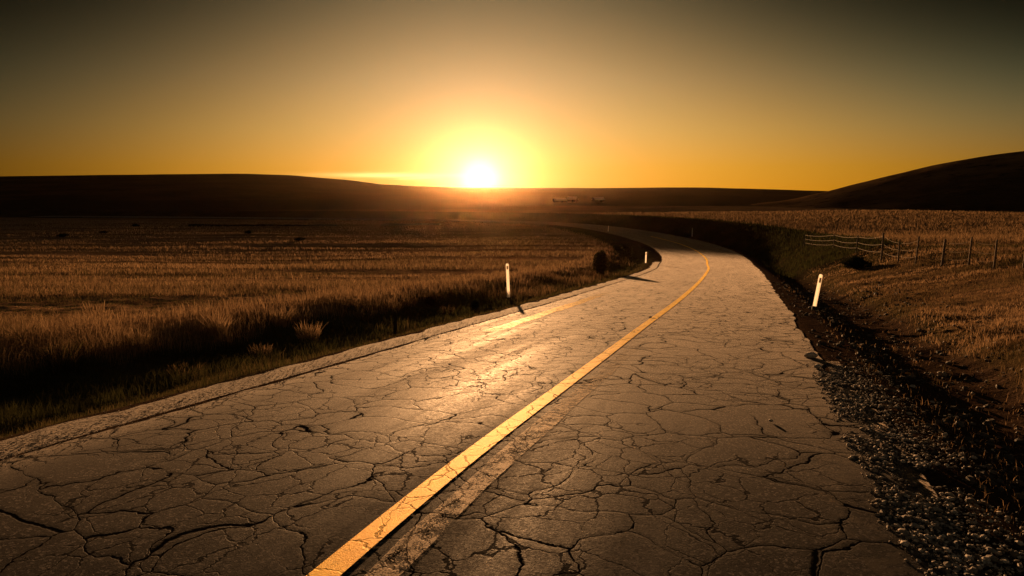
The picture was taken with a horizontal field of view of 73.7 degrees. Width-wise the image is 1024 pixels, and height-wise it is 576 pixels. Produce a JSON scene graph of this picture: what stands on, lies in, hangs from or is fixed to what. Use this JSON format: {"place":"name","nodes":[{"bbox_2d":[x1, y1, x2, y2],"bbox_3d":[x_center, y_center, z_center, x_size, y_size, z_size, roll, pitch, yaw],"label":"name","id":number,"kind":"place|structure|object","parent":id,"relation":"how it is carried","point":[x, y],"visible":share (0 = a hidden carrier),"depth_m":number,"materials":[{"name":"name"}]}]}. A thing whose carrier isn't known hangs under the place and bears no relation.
{"place":"outdoors","nodes":[
{"label":"outdoors","id":0,"kind":"place"},
{"bbox_2d":[0,174,569,200],"bbox_3d":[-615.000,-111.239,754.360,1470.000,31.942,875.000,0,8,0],"label":"hill","id":1,"kind":"structure","parent":0,"point":[162,187],"depth_m":566.76,"materials":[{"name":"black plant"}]},
{"bbox_2d":[0,216,951,575],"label":"road","id":2,"kind":"structure","parent":0,"point":[666,448],"depth_m":5.49,"materials":[{"name":"grey asphalt"}]},
{"bbox_2d":[365,368,616,575],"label":"faded old line","id":3,"kind":"object","parent":2,"relation":"on","point":[463,506],"visible":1,"depth_m":4.93,"materials":[{"name":"yellow paint"}]},
{"bbox_2d":[306,236,709,575],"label":"line","id":4,"kind":"object","parent":2,"relation":"on","point":[345,557],"visible":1,"depth_m":5.13,"materials":[{"name":"yellow paint"}]},
{"bbox_2d":[496,298,593,326],"bbox_3d":[1.690,0.510,20.201,0.450,1.115,14.716,3,8,19],"label":"faded edge line","id":5,"kind":"object","parent":2,"relation":"on","point":[544,313],"visible":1,"depth_m":17.71,"materials":[{"name":"paint"}]},
{"bbox_2d":[804,352,817,357],"bbox_3d":[4.686,1.056,10.710,0.204,0.107,0.145,1,8,7],"label":"stone","id":6,"kind":"object","parent":2,"relation":"on","point":[811,355],"visible":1,"depth_m":10.65,"materials":[{"name":"grey stone"}]},
{"bbox_2d":[0,196,1023,575],"bbox_3d":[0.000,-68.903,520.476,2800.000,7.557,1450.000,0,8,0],"label":"ground","id":7,"kind":"structure","parent":0,"point":[176,212],"depth_m":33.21,"materials":[{"name":"brown plant"}]},
{"bbox_2d":[0,319,43,346],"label":"grass tuft","id":8,"kind":"object","parent":7,"relation":"on","point":[17,334],"visible":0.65,"depth_m":11.80,"materials":[{"name":"brown plant"}]},
{"bbox_2d":[30,338,83,373],"bbox_3d":[-7.303,1.092,11.047,0.654,0.516,0.830,3,9,22],"label":"grass tuft","id":9,"kind":"object","parent":7,"relation":"on","point":[68,361],"visible":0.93,"depth_m":11.05,"materials":[{"name":"brown plant"}]},
{"bbox_2d":[75,301,109,316],"bbox_3d":[-9.805,0.515,16.051,0.687,0.461,0.740,0,8,0],"label":"grass tuft","id":10,"kind":"object","parent":7,"relation":"on","point":[96,309],"visible":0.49,"depth_m":16.05,"materials":[{"name":"brown plant"}]},
{"bbox_2d":[117,330,153,354],"bbox_3d":[-6.937,1.013,12.656,0.616,0.429,0.646,0,8,0],"label":"grass tuft","id":11,"kind":"object","parent":7,"relation":"on","point":[134,342],"visible":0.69,"depth_m":12.62,"materials":[{"name":"brown plant"}]},
{"bbox_2d":[165,362,205,378],"bbox_3d":[-5.542,1.408,11.595,0.684,0.243,0.670,0,8,0],"label":"grass tuft","id":12,"kind":"object","parent":7,"relation":"on","point":[176,369],"visible":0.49,"depth_m":11.61,"materials":[{"name":"brown plant"}]},
{"bbox_2d":[196,311,231,341],"bbox_3d":[-6.366,0.817,14.718,0.762,0.638,0.804,-2,8,-16],"label":"grass tuft","id":13,"kind":"object","parent":7,"relation":"on","point":[216,328],"visible":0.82,"depth_m":14.67,"materials":[{"name":"brown plant"}]},
{"bbox_2d":[247,342,273,357],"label":"grass tuft","id":14,"kind":"object","parent":7,"relation":"on","point":[262,350],"visible":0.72,"depth_m":13.66,"materials":[{"name":"brown plant"}]},
{"bbox_2d":[188,224,336,226],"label":"hedge","id":15,"kind":"object","parent":7,"relation":"on","point":[279,225],"visible":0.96,"depth_m":140.46,"materials":[{"name":"brown plant"}]},
{"bbox_2d":[268,306,291,327],"bbox_3d":[-5.662,0.705,16.671,0.662,0.507,0.798,-7,11,-43],"label":"grass tuft","id":16,"kind":"object","parent":7,"relation":"on","point":[283,323],"visible":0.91,"depth_m":16.64,"materials":[{"name":"brown plant"}]},
{"bbox_2d":[294,237,305,240],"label":"field shrub","id":17,"kind":"object","parent":7,"relation":"on","point":[300,239],"visible":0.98,"depth_m":98.69,"materials":[{"name":"black plant"}]},
{"bbox_2d":[295,320,322,341],"bbox_3d":[-4.638,1.016,15.652,0.882,0.534,0.840,0,8,0],"label":"grass tuft","id":18,"kind":"object","parent":7,"relation":"on","point":[309,334],"visible":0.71,"depth_m":15.60,"materials":[{"name":"brown plant"}]},
{"bbox_2d":[0,220,650,437],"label":"verge grass","id":19,"kind":"structure","parent":7,"relation":"on","point":[202,376],"depth_m":12.06,"materials":[{"name":"brown plant"}]},
{"bbox_2d":[0,262,659,468],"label":"gravel shoulder","id":20,"kind":"object","parent":7,"relation":"on","point":[176,399],"visible":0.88,"depth_m":8.36,"materials":[{"name":"stone"}]},
{"bbox_2d":[393,311,396,335],"bbox_3d":[-2.845,0.903,16.633,0.085,0.700,0.070,1,8,0],"label":"wooden stake","id":21,"kind":"object","parent":7,"relation":"on","point":[395,324],"visible":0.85,"depth_m":16.60,"materials":[{"name":"brown wood"}]},
{"bbox_2d":[381,223,440,225],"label":"hedge","id":22,"kind":"object","parent":7,"relation":"on","point":[397,224],"visible":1,"depth_m":145.07,"materials":[{"name":"brown plant"}]},
{"bbox_2d":[440,304,455,313],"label":"grass tuft","id":23,"kind":"object","parent":7,"relation":"on","point":[448,309],"visible":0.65,"depth_m":22.61,"materials":[{"name":"brown plant"}]},
{"bbox_2d":[471,299,478,307],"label":"bush","id":24,"kind":"object","parent":7,"relation":"on","point":[474,303],"visible":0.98,"depth_m":24.04,"materials":[{"name":"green plant"}]},
{"bbox_2d":[506,263,509,299],"bbox_3d":[-0.163,-0.186,28.300,0.140,1.670,0.072,-2,8,0],"label":"marker post","id":25,"kind":"object","parent":7,"relation":"on","point":[507,281],"visible":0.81,"depth_m":28.30,"materials":[{"name":"white plastic"}]},
{"bbox_2d":[552,198,566,202],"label":"farm building","id":26,"kind":"structure","parent":7,"relation":"on","point":[555,200],"depth_m":325.73,"materials":[{"name":"metal"}]},
{"bbox_2d":[566,197,578,201],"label":"farm building","id":27,"kind":"structure","parent":7,"relation":"on","point":[572,199],"depth_m":325.73,"materials":[{"name":"metal"}]},
{"bbox_2d":[592,197,604,201],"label":"farm building","id":28,"kind":"structure","parent":7,"relation":"on","point":[598,199],"depth_m":330.81,"materials":[{"name":"metal"}]},
{"bbox_2d":[592,250,608,275],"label":"bush","id":29,"kind":"object","parent":7,"relation":"on","point":[601,264],"visible":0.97,"depth_m":47.69,"materials":[{"name":"brown plant"}]},
{"bbox_2d":[509,209,1023,539],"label":"bank grass","id":30,"kind":"structure","parent":7,"relation":"on","point":[981,238],"depth_m":45.83,"materials":[{"name":"brown plant"}]},
{"bbox_2d":[811,274,822,309],"bbox_3d":[8.714,0.188,19.523,0.123,1.180,0.065,8,8,-1],"label":"marker post","id":31,"kind":"object","parent":7,"relation":"on","point":[814,307],"visible":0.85,"depth_m":19.52,"materials":[{"name":"white plastic"}]},
{"bbox_2d":[841,255,871,270],"bbox_3d":[18.907,-1.345,37.389,1.554,0.892,1.396,0,8,0],"label":"bush","id":32,"kind":"object","parent":7,"relation":"on","point":[855,263],"visible":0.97,"depth_m":37.15,"materials":[{"name":"black plant"}]},
{"bbox_2d":[772,279,1023,562],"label":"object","id":33,"kind":"object","parent":7,"relation":"on","point":[983,475],"visible":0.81,"depth_m":9.46,"materials":[{"name":"soil"}]},
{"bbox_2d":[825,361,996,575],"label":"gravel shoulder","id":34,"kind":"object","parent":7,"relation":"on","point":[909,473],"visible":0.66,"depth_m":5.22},
{"bbox_2d":[804,233,1023,269],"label":"wire fence","id":35,"kind":"object","parent":7,"relation":"on","point":[944,250],"visible":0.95,"depth_m":30.82,"materials":[{"name":"brown wood"}]},
{"bbox_2d":[806,359,1023,575],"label":"gravel","id":36,"kind":"structure","parent":7,"relation":"on","point":[935,524],"depth_m":4.82,"materials":[{"name":"grey gravel"}]},
{"bbox_2d":[0,0,1023,190],"label":"sky","id":37,"kind":"structure","parent":0,"point":[809,95],"materials":[{"name":"orange"}]},
{"bbox_2d":[482,187,825,195],"bbox_3d":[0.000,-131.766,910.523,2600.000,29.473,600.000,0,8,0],"label":"ridge","id":38,"kind":"structure","parent":0,"point":[679,191],"depth_m":830.86,"materials":[{"name":"brown soil"}]},
{"bbox_2d":[751,151,1023,211],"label":"hill","id":39,"kind":"structure","parent":0,"point":[995,182],"depth_m":204.18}
]}

